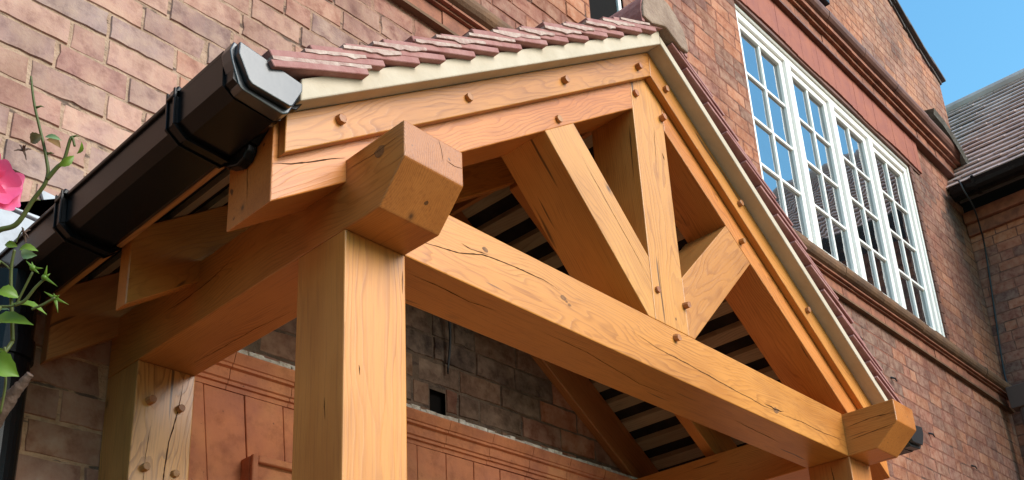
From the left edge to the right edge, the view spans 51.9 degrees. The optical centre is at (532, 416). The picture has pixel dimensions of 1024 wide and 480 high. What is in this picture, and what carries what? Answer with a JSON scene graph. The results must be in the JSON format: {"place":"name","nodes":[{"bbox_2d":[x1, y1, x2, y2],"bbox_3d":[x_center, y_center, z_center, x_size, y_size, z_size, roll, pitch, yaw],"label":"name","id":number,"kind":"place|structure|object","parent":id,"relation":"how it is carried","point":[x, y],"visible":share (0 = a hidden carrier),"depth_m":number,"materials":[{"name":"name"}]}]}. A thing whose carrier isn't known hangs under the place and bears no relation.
{"place":"outdoors","nodes":[
{"label":"outdoors","id":0,"kind":"place"},
{"bbox_2d":[898,0,1023,105],"label":"sky","id":1,"kind":"structure","parent":0,"point":[974,44],"materials":[{"name":"blue"}]},
{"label":"ground","id":2,"kind":"structure","parent":0,"visible":0},
{"bbox_2d":[0,0,1023,479],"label":"brick house","id":3,"kind":"structure","parent":2,"relation":"on","point":[892,180],"depth_m":7.86,"materials":[{"name":"red"}]},
{"bbox_2d":[0,0,922,479],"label":"oak porch","id":4,"kind":"object","parent":3,"relation":"attached to","point":[590,218],"visible":1,"depth_m":3.29,"materials":[{"name":"brown wood"}]},
{"bbox_2d":[616,0,621,11],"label":"window","id":5,"kind":"structure","parent":3,"relation":"in","point":[618,2],"depth_m":7.02,"materials":[{"name":"white paint"}]},
{"bbox_2d":[734,3,944,336],"bbox_3d":[2.770,-2.025,9.397,0.118,2.064,3.358,-21,-28,38],"label":"window","id":6,"kind":"structure","parent":3,"relation":"in","point":[839,186],"depth_m":9.34,"materials":[{"name":"white paint"}]},
{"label":"path","id":7,"kind":"structure","parent":0,"visible":0},
{"bbox_2d":[0,76,83,427],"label":"climbing rose","id":8,"kind":"object","parent":7,"relation":"on","point":[11,184],"visible":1,"depth_m":1.60,"materials":[{"name":"green plant"}]}
]}

